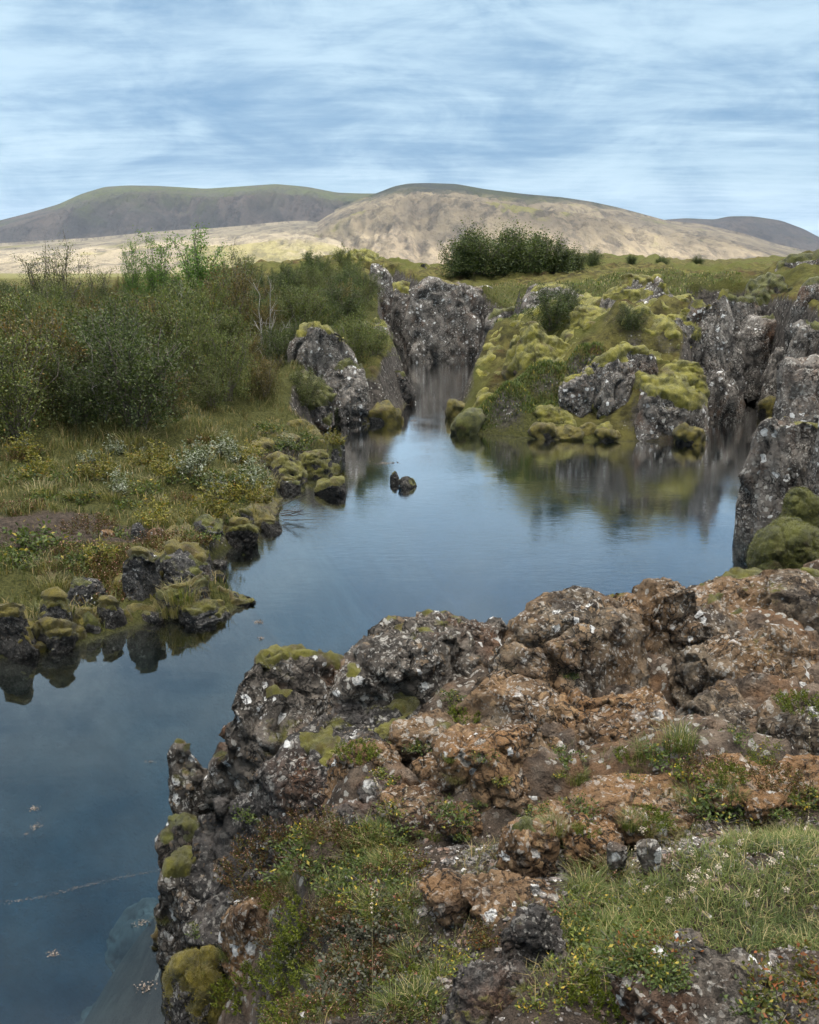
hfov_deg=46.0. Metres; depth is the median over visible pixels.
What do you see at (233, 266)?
birch tree
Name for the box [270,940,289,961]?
bilberry shrub
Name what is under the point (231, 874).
heather
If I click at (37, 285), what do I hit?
birch shrub
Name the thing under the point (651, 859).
lava rock
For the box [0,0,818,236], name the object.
sky
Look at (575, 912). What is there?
dwarf willow
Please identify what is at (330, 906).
heather
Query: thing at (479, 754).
leafy plant
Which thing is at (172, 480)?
leafy plant
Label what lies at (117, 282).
birch shrub
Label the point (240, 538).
shore rock
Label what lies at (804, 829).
seed stalk
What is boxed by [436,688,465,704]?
leafy plant
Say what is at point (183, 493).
heather
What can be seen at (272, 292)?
birch shrub
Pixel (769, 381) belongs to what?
cliff rock
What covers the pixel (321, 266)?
birch shrub
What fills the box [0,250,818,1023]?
ground
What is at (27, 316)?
birch shrub
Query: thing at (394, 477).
shore rock
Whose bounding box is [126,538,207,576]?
moss mound
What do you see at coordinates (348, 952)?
heather
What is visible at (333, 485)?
shore rock
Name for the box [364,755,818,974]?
gravel
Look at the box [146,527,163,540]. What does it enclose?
shore rock
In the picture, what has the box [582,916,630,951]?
grass tuft
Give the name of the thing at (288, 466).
shore rock
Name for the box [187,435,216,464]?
pale willow
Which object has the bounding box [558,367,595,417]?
cliff rock
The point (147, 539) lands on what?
heather
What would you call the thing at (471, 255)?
dark bush
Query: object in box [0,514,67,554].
leafy plant
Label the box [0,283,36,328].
birch shrub
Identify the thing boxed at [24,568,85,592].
grass tuft
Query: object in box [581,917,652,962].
leafy plant
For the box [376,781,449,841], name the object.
lava rock
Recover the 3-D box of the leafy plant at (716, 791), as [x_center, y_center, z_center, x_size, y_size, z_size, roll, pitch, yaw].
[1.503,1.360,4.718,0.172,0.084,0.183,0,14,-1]
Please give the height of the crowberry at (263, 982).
0.105 m
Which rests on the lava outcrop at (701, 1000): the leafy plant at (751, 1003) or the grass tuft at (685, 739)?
the leafy plant at (751, 1003)
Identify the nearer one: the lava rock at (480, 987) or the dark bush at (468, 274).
the lava rock at (480, 987)
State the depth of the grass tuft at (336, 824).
5.21 m
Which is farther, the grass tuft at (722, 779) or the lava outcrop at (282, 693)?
the lava outcrop at (282, 693)
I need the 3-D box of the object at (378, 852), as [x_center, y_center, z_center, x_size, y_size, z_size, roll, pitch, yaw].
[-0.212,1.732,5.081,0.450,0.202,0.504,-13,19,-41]
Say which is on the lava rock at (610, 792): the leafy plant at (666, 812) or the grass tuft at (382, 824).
the leafy plant at (666, 812)
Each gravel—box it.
[299,841,818,1023]
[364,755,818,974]
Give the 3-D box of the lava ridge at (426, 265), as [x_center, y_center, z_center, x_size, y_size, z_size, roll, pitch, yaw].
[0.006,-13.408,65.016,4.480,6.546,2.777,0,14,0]
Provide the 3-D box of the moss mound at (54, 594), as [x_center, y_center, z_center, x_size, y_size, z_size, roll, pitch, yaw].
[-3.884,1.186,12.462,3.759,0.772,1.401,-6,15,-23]
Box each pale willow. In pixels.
[14,432,32,446]
[76,449,98,464]
[100,464,136,494]
[101,434,127,454]
[127,439,145,452]
[169,439,207,478]
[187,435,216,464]
[197,467,226,488]
[203,478,229,496]
[205,425,240,459]
[223,440,251,462]
[230,456,273,492]
[237,457,266,476]
[278,429,296,448]
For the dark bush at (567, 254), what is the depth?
54.35 m
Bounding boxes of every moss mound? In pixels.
[0,573,243,653]
[111,573,122,587]
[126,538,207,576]
[149,518,223,574]
[188,419,338,534]
[281,476,293,480]
[467,387,492,408]
[475,273,694,376]
[489,327,501,340]
[501,324,567,379]
[596,421,613,430]
[618,298,697,348]
[620,341,638,346]
[641,349,700,392]
[658,293,693,302]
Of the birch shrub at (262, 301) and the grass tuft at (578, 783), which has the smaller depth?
the grass tuft at (578, 783)
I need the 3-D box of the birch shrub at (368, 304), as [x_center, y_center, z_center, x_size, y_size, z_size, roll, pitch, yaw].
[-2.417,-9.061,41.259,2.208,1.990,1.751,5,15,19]
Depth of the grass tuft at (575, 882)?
4.16 m
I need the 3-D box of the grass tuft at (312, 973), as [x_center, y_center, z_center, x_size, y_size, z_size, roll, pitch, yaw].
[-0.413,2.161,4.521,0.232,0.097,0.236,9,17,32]
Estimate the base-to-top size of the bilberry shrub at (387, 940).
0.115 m
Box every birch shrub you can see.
[0,280,25,294]
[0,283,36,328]
[0,285,84,353]
[0,286,37,326]
[0,290,99,417]
[0,303,64,404]
[0,319,76,440]
[2,279,44,303]
[5,308,96,401]
[6,286,49,315]
[21,281,44,293]
[22,278,77,314]
[29,344,123,424]
[31,322,98,406]
[32,300,77,327]
[54,291,186,418]
[58,307,211,430]
[60,294,156,393]
[61,282,124,323]
[61,292,150,340]
[68,283,93,301]
[85,286,111,303]
[87,299,174,382]
[110,273,130,292]
[110,273,207,374]
[111,280,174,362]
[131,279,196,322]
[135,287,191,312]
[136,329,198,405]
[143,367,194,416]
[149,296,235,390]
[155,281,193,303]
[159,274,193,301]
[169,273,182,291]
[175,275,249,335]
[183,364,234,408]
[186,304,257,372]
[189,322,260,401]
[190,251,261,341]
[195,328,246,360]
[207,273,240,296]
[209,256,229,272]
[214,286,263,337]
[221,277,270,333]
[232,333,265,365]
[235,253,255,272]
[237,261,266,279]
[237,273,280,321]
[241,321,290,359]
[243,352,285,400]
[246,297,288,347]
[248,289,276,323]
[255,291,292,328]
[255,315,307,367]
[256,267,278,287]
[256,281,284,299]
[260,270,286,293]
[266,286,288,317]
[266,320,292,342]
[269,285,304,312]
[270,262,307,290]
[273,278,322,333]
[279,263,290,276]
[279,284,340,329]
[281,365,328,405]
[291,265,324,289]
[291,284,326,314]
[293,248,330,276]
[293,264,326,287]
[300,247,325,267]
[300,284,329,311]
[310,266,348,300]
[310,293,344,328]
[314,255,334,277]
[320,274,368,325]
[325,278,367,320]
[327,242,364,274]
[328,319,382,364]
[332,262,366,302]
[332,307,387,345]
[334,407,338,421]
[337,278,377,318]
[337,313,395,355]
[343,260,366,295]
[349,267,368,299]
[350,321,394,356]
[353,268,384,307]
[515,283,582,330]
[550,282,586,310]
[613,302,649,330]
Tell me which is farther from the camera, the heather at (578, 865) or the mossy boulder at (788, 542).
the mossy boulder at (788, 542)
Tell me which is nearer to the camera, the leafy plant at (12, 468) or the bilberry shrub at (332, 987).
the bilberry shrub at (332, 987)
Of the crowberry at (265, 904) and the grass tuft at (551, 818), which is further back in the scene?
the crowberry at (265, 904)
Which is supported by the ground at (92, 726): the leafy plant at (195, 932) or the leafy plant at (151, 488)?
the leafy plant at (151, 488)
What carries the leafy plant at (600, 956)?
on the lava outcrop at (701, 1000)
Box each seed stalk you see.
[370,888,373,1015]
[638,826,647,853]
[642,886,650,905]
[690,886,695,909]
[762,858,774,883]
[788,816,808,901]
[807,714,810,829]
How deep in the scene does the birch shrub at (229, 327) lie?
27.11 m
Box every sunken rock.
[79,1003,94,1023]
[105,897,158,973]
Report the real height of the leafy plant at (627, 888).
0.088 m
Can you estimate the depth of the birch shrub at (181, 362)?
23.78 m
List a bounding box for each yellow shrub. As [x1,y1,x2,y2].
[4,431,45,461]
[13,451,53,482]
[73,449,118,480]
[83,536,121,566]
[120,444,147,466]
[125,436,171,468]
[133,491,173,528]
[148,450,182,478]
[172,499,199,522]
[192,480,240,518]
[225,471,260,499]
[231,435,268,463]
[240,478,274,504]
[322,426,347,445]
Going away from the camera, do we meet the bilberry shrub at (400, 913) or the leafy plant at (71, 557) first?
the bilberry shrub at (400, 913)
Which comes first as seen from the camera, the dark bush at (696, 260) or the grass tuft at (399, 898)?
the grass tuft at (399, 898)
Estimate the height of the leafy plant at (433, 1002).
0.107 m
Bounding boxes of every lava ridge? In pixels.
[327,248,378,261]
[369,263,394,340]
[392,280,409,357]
[419,263,430,268]
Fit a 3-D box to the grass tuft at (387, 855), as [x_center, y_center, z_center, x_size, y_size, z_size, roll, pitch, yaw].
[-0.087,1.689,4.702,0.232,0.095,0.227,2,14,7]
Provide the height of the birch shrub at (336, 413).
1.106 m
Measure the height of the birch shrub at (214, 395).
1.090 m
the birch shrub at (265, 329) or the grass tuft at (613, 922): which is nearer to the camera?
the grass tuft at (613, 922)
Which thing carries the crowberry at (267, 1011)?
on the ground at (92, 726)
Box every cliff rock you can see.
[286,321,357,377]
[291,369,336,429]
[321,357,369,424]
[357,317,395,347]
[395,370,415,403]
[403,276,492,362]
[475,306,514,362]
[520,282,589,312]
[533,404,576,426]
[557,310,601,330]
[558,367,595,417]
[581,343,658,419]
[599,276,672,308]
[632,370,708,440]
[670,317,702,363]
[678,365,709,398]
[680,288,745,422]
[727,294,761,335]
[731,416,817,569]
[736,313,776,401]
[744,272,792,315]
[760,346,784,400]
[772,319,818,417]
[774,354,818,423]
[775,249,818,271]
[784,276,818,349]
[806,418,818,497]
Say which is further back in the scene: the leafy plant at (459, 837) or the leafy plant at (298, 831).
the leafy plant at (298, 831)
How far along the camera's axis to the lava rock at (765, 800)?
4.61 m
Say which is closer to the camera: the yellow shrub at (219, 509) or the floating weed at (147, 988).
the floating weed at (147, 988)
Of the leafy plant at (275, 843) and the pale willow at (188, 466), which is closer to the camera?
the leafy plant at (275, 843)
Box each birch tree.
[9,238,63,304]
[31,231,99,302]
[77,255,119,299]
[118,231,155,302]
[126,228,182,302]
[157,218,230,296]
[214,236,257,286]
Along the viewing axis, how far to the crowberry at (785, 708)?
5.33 m
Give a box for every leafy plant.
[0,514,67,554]
[0,544,16,556]
[0,544,44,573]
[0,548,41,567]
[2,463,55,486]
[7,461,34,470]
[20,487,61,502]
[20,531,81,556]
[33,446,46,457]
[45,464,94,484]
[52,543,97,568]
[52,563,87,574]
[55,484,102,504]
[67,543,114,560]
[97,525,133,539]
[107,496,142,511]
[126,478,164,495]
[153,471,185,485]
[180,469,216,489]
[185,526,209,542]
[185,921,202,940]
[191,467,224,482]
[197,526,224,542]
[222,471,247,480]
[224,510,240,523]
[225,477,248,491]
[229,804,268,824]
[238,495,256,505]
[248,420,284,435]
[248,878,276,897]
[249,876,273,897]
[255,851,295,886]
[260,829,290,853]
[268,827,323,873]
[273,437,299,451]
[284,825,304,841]
[285,818,334,850]
[289,430,319,442]
[293,439,312,453]
[295,844,354,887]
[304,872,343,910]
[313,866,363,912]
[321,846,359,873]
[331,878,353,903]
[333,873,369,914]
[335,846,380,882]
[339,855,374,872]
[344,839,384,870]
[349,811,384,840]
[353,871,399,923]
[364,766,400,786]
[364,858,420,888]
[368,835,409,857]
[368,864,420,900]
[371,826,397,842]
[374,797,413,819]
[376,816,425,846]
[383,876,413,893]
[385,845,430,870]
[396,977,448,1023]
[402,738,431,754]
[425,794,481,829]
[430,939,460,968]
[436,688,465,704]
[442,946,483,976]
[449,828,474,842]
[468,745,500,763]
[472,798,487,807]
[491,773,513,787]
[513,808,532,817]
[514,978,569,1022]
[521,799,555,815]
[535,950,595,997]
[539,951,580,972]
[548,745,588,771]
[548,896,596,920]
[550,905,569,916]
[552,770,566,778]
[558,881,579,897]
[558,897,620,944]
[559,791,604,818]
[559,914,599,952]
[560,672,579,679]
[560,915,605,957]
[561,913,598,944]
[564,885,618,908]
[564,927,604,964]
[573,937,606,965]
[574,915,607,940]
[578,950,610,991]
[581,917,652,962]
[585,928,651,967]
[587,916,643,943]
[596,930,668,992]
[603,932,689,994]
[608,901,664,931]
[617,940,698,992]
[619,879,660,905]
[620,891,655,911]
[622,770,647,784]
[631,951,692,991]
[635,951,690,993]
[639,738,698,771]
[641,882,670,908]
[650,810,681,830]
[661,820,680,833]
[665,755,711,793]
[680,784,743,827]
[697,778,729,798]
[704,797,769,827]
[718,723,754,747]
[720,973,794,1023]
[749,749,776,764]
[753,736,784,754]
[758,805,791,820]
[783,790,818,822]
[788,774,818,812]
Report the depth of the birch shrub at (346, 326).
31.85 m
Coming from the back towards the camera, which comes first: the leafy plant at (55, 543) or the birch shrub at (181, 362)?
the birch shrub at (181, 362)
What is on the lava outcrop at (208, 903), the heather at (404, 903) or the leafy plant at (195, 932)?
the leafy plant at (195, 932)
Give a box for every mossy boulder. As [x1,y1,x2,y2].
[746,515,818,570]
[779,486,818,527]
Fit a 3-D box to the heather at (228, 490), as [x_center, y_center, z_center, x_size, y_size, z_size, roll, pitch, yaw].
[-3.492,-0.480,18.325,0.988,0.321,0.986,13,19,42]
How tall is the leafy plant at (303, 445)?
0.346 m
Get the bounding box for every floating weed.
[8,868,160,901]
[133,980,156,992]
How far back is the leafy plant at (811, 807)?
4.70 m
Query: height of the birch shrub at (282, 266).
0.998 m
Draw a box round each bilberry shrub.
[255,933,271,952]
[263,912,281,934]
[266,906,281,927]
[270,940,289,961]
[272,973,289,994]
[275,939,307,977]
[278,922,301,956]
[292,940,317,962]
[292,973,349,1022]
[294,922,311,941]
[302,977,351,1013]
[303,946,367,999]
[312,906,352,946]
[314,940,338,973]
[315,965,358,997]
[318,917,337,951]
[322,934,371,974]
[331,974,370,1007]
[337,901,362,933]
[339,947,398,1009]
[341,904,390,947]
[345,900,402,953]
[352,889,401,915]
[352,950,393,997]
[354,937,373,952]
[357,1002,401,1023]
[358,948,390,966]
[360,879,402,913]
[370,950,393,979]
[372,907,415,946]
[373,966,435,1011]
[378,889,424,928]
[390,955,428,985]
[397,935,437,969]
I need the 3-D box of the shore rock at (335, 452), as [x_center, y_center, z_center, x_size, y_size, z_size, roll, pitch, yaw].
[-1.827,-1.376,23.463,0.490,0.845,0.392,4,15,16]
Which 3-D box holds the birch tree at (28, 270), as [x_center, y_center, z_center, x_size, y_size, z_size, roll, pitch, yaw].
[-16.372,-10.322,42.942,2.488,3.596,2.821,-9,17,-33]
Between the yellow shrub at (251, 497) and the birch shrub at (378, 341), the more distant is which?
the birch shrub at (378, 341)
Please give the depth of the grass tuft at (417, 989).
3.57 m
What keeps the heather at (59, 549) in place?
on the ground at (92, 726)
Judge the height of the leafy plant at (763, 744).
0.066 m
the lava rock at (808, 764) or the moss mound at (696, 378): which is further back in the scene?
the moss mound at (696, 378)
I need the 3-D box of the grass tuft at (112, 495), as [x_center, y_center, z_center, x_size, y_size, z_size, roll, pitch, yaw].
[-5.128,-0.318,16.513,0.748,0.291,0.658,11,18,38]
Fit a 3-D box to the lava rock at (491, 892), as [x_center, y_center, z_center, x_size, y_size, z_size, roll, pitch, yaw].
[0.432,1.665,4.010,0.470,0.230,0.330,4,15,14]
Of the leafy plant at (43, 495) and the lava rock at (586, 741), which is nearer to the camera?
the lava rock at (586, 741)
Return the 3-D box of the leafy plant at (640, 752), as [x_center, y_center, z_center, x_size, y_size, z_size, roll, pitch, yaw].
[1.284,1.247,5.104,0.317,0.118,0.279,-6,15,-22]
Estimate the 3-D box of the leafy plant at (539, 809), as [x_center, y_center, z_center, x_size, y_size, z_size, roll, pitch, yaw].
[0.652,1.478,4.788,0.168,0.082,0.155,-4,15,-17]
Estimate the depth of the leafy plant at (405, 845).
5.08 m
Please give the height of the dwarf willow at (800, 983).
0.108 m
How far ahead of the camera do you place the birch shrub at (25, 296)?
32.26 m
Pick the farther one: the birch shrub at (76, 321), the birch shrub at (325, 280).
the birch shrub at (325, 280)
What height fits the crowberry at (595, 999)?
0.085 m
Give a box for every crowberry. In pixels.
[208,974,242,1015]
[229,960,267,1003]
[253,951,298,995]
[256,991,290,1023]
[258,886,280,910]
[260,962,280,984]
[260,991,314,1023]
[268,919,312,968]
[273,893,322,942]
[276,989,346,1023]
[286,956,317,993]
[313,919,331,929]
[331,736,380,764]
[339,969,387,1016]
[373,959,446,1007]
[385,888,420,923]
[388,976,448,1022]
[427,830,444,841]
[446,701,482,723]
[541,964,626,1023]
[566,967,625,1023]
[571,820,601,837]
[613,745,645,766]
[627,802,674,831]
[702,759,752,785]
[740,747,769,765]
[770,688,818,718]
[774,809,812,832]
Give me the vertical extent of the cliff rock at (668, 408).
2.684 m
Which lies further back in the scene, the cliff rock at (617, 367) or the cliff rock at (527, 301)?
the cliff rock at (527, 301)
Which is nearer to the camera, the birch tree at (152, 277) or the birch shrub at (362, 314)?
the birch shrub at (362, 314)
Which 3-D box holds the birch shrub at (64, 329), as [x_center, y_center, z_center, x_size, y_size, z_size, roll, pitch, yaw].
[-8.769,-3.896,23.959,2.729,2.441,2.164,13,19,42]
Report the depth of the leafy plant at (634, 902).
4.01 m
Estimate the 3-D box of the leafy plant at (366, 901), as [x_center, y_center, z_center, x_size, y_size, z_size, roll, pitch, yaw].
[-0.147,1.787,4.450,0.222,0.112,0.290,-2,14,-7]
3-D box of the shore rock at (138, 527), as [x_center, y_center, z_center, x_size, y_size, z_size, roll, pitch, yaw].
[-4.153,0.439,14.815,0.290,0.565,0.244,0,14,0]
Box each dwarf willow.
[462,929,499,949]
[548,900,595,920]
[583,934,607,952]
[600,918,662,970]
[617,933,652,971]
[620,939,678,978]
[621,886,661,915]
[635,906,668,936]
[637,926,703,969]
[730,950,817,1004]
[739,958,818,1023]
[761,939,818,988]
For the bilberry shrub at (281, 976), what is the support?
on the ground at (92, 726)
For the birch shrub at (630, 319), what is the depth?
27.64 m
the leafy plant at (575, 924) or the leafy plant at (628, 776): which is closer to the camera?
the leafy plant at (575, 924)
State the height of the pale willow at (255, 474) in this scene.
0.680 m
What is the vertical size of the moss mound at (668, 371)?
1.232 m
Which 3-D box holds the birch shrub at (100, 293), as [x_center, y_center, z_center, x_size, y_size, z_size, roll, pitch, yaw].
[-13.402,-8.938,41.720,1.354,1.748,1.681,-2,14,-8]
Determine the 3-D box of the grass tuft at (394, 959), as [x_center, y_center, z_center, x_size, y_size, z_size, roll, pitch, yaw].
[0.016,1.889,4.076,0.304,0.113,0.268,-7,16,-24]
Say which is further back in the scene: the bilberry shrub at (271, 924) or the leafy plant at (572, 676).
the leafy plant at (572, 676)
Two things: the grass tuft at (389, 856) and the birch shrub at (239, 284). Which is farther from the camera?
the birch shrub at (239, 284)
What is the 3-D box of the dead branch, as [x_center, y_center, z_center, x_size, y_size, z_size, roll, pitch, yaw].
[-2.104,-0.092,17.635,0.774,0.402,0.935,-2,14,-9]
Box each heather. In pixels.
[0,450,24,461]
[0,494,48,516]
[9,446,46,458]
[31,556,86,577]
[45,541,76,556]
[47,539,98,558]
[57,512,120,535]
[64,552,126,580]
[68,463,109,474]
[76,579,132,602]
[80,558,122,581]
[89,542,136,561]
[125,527,180,548]
[147,527,212,552]
[164,491,196,504]
[184,434,212,444]
[204,481,247,497]
[213,850,271,890]
[226,879,271,912]
[230,829,283,870]
[239,877,268,899]
[251,816,301,848]
[252,925,277,953]
[254,989,291,1023]
[264,875,290,901]
[266,985,344,1023]
[269,885,296,913]
[273,824,307,846]
[286,803,318,823]
[289,849,331,878]
[297,944,321,966]
[298,803,359,844]
[298,899,323,930]
[307,815,342,840]
[310,909,349,947]
[317,895,341,924]
[317,899,342,927]
[318,890,347,923]
[319,948,350,979]
[321,972,358,1009]
[323,817,377,851]
[323,941,364,979]
[328,934,379,977]
[335,891,384,931]
[335,986,375,1016]
[344,959,378,996]
[351,858,405,892]
[355,840,385,861]
[360,931,411,982]
[362,938,409,982]
[368,844,430,884]
[373,887,418,929]
[378,956,424,996]
[380,995,443,1023]
[466,915,505,949]
[562,852,637,887]
[677,745,742,782]
[742,758,813,796]
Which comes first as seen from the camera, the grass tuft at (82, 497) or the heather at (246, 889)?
the heather at (246, 889)
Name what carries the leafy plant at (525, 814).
on the ground at (92, 726)
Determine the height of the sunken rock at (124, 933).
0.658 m
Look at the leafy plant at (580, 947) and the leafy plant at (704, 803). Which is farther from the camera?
the leafy plant at (704, 803)
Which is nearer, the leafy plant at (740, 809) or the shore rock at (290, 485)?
the leafy plant at (740, 809)
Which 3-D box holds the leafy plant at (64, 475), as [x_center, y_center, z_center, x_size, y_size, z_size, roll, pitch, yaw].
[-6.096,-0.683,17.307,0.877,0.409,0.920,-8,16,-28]
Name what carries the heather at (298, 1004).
on the ground at (92, 726)
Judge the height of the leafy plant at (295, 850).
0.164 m
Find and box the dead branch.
[275,491,316,520]
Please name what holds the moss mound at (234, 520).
on the ground at (92, 726)
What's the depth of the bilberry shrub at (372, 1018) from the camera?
3.48 m
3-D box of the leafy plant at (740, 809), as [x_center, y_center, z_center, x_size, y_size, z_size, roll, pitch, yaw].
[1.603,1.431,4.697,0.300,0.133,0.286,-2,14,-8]
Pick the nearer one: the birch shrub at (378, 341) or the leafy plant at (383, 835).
the leafy plant at (383, 835)
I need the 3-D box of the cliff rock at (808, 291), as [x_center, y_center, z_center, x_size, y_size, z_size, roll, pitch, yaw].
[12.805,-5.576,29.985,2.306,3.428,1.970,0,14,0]
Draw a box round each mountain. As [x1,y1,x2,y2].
[0,184,375,242]
[0,221,349,272]
[313,183,806,264]
[668,216,818,250]
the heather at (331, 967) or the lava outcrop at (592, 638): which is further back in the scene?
the lava outcrop at (592, 638)
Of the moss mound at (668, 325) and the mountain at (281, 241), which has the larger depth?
the mountain at (281, 241)
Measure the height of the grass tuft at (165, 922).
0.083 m
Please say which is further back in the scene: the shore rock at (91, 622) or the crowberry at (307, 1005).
the shore rock at (91, 622)
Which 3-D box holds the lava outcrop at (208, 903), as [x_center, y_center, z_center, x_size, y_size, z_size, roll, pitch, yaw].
[-0.950,2.224,6.228,1.087,1.197,1.130,0,14,0]
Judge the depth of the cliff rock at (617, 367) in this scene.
26.34 m
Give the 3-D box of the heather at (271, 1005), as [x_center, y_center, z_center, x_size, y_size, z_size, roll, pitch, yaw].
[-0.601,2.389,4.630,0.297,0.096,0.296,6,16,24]
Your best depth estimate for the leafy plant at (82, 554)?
13.90 m
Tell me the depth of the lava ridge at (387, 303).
49.99 m
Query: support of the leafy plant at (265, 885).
on the ground at (92, 726)
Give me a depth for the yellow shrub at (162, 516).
15.28 m
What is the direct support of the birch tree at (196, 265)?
on the ground at (92, 726)
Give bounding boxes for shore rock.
[0,606,43,668]
[35,599,74,622]
[37,625,78,663]
[67,576,107,606]
[82,611,100,633]
[96,604,126,628]
[101,529,114,537]
[122,552,161,600]
[131,522,146,538]
[141,611,163,626]
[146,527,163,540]
[155,577,209,618]
[160,548,216,585]
[178,598,229,635]
[193,514,223,538]
[205,550,213,573]
[212,559,226,571]
[214,573,225,584]
[225,523,258,560]
[233,591,255,610]
[236,508,253,523]
[260,521,281,539]
[265,454,307,482]
[278,480,300,490]
[298,449,340,472]
[314,475,346,495]
[326,438,344,458]
[390,471,398,482]
[398,476,416,488]
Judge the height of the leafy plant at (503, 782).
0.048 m
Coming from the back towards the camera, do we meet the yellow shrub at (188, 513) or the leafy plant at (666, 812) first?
the yellow shrub at (188, 513)
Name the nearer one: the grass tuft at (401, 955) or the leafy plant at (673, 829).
the grass tuft at (401, 955)
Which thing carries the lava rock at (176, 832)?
on the ground at (92, 726)
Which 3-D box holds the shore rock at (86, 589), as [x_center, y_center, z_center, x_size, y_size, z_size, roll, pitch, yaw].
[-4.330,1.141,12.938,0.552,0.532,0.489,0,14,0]
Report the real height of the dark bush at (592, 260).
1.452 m
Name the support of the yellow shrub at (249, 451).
on the ground at (92, 726)
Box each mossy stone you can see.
[367,400,401,423]
[393,408,403,421]
[445,399,465,418]
[450,407,485,434]
[527,422,556,439]
[554,424,583,440]
[579,422,597,435]
[594,427,620,440]
[672,422,705,445]
[757,395,775,415]
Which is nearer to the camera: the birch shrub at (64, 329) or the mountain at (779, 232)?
the birch shrub at (64, 329)
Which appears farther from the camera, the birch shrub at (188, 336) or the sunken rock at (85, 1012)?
the birch shrub at (188, 336)
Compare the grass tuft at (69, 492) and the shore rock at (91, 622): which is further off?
the grass tuft at (69, 492)
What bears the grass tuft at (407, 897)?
on the ground at (92, 726)
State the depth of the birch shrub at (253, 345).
28.61 m
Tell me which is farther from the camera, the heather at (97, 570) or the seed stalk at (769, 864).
the heather at (97, 570)
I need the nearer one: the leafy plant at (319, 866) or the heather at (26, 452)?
the leafy plant at (319, 866)
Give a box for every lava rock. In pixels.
[149,924,159,958]
[154,812,200,872]
[161,944,230,1023]
[167,738,213,818]
[218,892,275,987]
[285,764,325,813]
[318,737,401,797]
[328,800,379,837]
[356,775,400,809]
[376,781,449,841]
[388,708,462,762]
[411,752,439,783]
[417,868,474,928]
[431,720,565,816]
[436,799,482,840]
[438,956,535,1023]
[453,669,577,725]
[460,869,564,928]
[492,903,570,970]
[493,815,559,878]
[531,799,569,843]
[558,686,675,748]
[561,812,623,871]
[567,771,705,845]
[574,729,591,751]
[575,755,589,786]
[606,841,627,871]
[608,805,654,847]
[636,838,661,876]
[674,928,704,947]
[675,680,756,731]
[686,753,801,813]
[736,786,786,827]
[755,695,818,755]
[778,753,818,806]
[798,749,812,754]
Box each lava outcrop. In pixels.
[153,845,195,982]
[176,786,297,957]
[202,644,343,814]
[251,692,422,839]
[323,609,501,713]
[472,585,653,697]
[479,617,508,642]
[502,612,520,639]
[593,590,643,623]
[606,938,818,1023]
[632,577,698,656]
[662,567,818,650]
[666,623,818,708]
[745,569,818,634]
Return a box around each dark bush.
[433,218,515,273]
[435,233,474,278]
[461,217,546,276]
[491,222,573,273]
[517,231,585,273]
[566,246,591,270]
[580,247,606,265]
[624,252,638,264]
[654,256,671,264]
[690,254,706,265]
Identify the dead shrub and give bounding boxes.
[79,333,117,419]
[245,277,290,358]
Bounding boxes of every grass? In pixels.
[0,349,370,636]
[261,726,818,1023]
[473,267,741,329]
[476,341,606,430]
[557,820,818,954]
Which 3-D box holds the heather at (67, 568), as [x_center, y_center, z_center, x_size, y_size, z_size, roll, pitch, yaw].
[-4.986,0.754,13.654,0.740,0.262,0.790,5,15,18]
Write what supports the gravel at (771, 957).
on the ground at (92, 726)
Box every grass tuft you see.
[18,474,64,498]
[22,553,65,572]
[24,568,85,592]
[58,484,83,500]
[68,488,92,501]
[93,487,122,502]
[103,425,159,450]
[129,475,171,487]
[144,493,170,507]
[145,599,188,618]
[150,911,176,925]
[152,575,204,605]
[163,510,192,526]
[188,956,212,978]
[193,425,224,444]
[215,465,235,477]
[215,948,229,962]
[256,470,284,490]
[271,969,288,989]
[272,874,298,899]
[272,929,300,959]
[275,862,287,884]
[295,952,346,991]
[299,828,319,845]
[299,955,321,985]
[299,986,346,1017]
[311,863,350,897]
[319,814,360,840]
[323,827,381,867]
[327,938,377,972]
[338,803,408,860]
[347,879,402,917]
[350,879,388,908]
[351,973,430,1023]
[352,906,379,928]
[356,825,417,855]
[357,808,395,844]
[357,827,387,844]
[359,845,398,869]
[359,894,409,932]
[369,846,411,867]
[371,849,409,874]
[375,888,410,908]
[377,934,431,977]
[378,873,422,911]
[385,925,440,965]
[388,966,451,1019]
[390,906,429,935]
[412,951,462,984]
[438,772,466,784]
[443,755,456,763]
[530,807,574,838]
[548,855,617,896]
[554,900,581,918]
[556,871,593,896]
[556,910,602,946]
[558,765,592,786]
[559,846,611,878]
[572,871,610,893]
[573,767,590,779]
[575,905,623,940]
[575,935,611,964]
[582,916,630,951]
[584,851,647,886]
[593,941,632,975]
[613,805,651,832]
[623,892,682,931]
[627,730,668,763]
[628,886,677,924]
[638,885,679,910]
[640,820,658,838]
[647,712,714,754]
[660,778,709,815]
[666,817,704,840]
[710,766,739,788]
[717,824,763,851]
[722,780,751,803]
[739,814,781,835]
[756,816,804,836]
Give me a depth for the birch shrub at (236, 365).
24.86 m
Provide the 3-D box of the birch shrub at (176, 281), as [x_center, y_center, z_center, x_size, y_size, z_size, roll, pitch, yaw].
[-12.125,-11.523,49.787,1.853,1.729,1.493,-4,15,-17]
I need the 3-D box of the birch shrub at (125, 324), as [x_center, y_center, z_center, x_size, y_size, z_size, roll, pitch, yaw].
[-6.658,-3.588,22.217,3.107,2.908,2.504,-6,16,-24]
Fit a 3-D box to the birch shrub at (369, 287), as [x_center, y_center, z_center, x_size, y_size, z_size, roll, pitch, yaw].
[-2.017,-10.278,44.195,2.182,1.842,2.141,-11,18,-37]

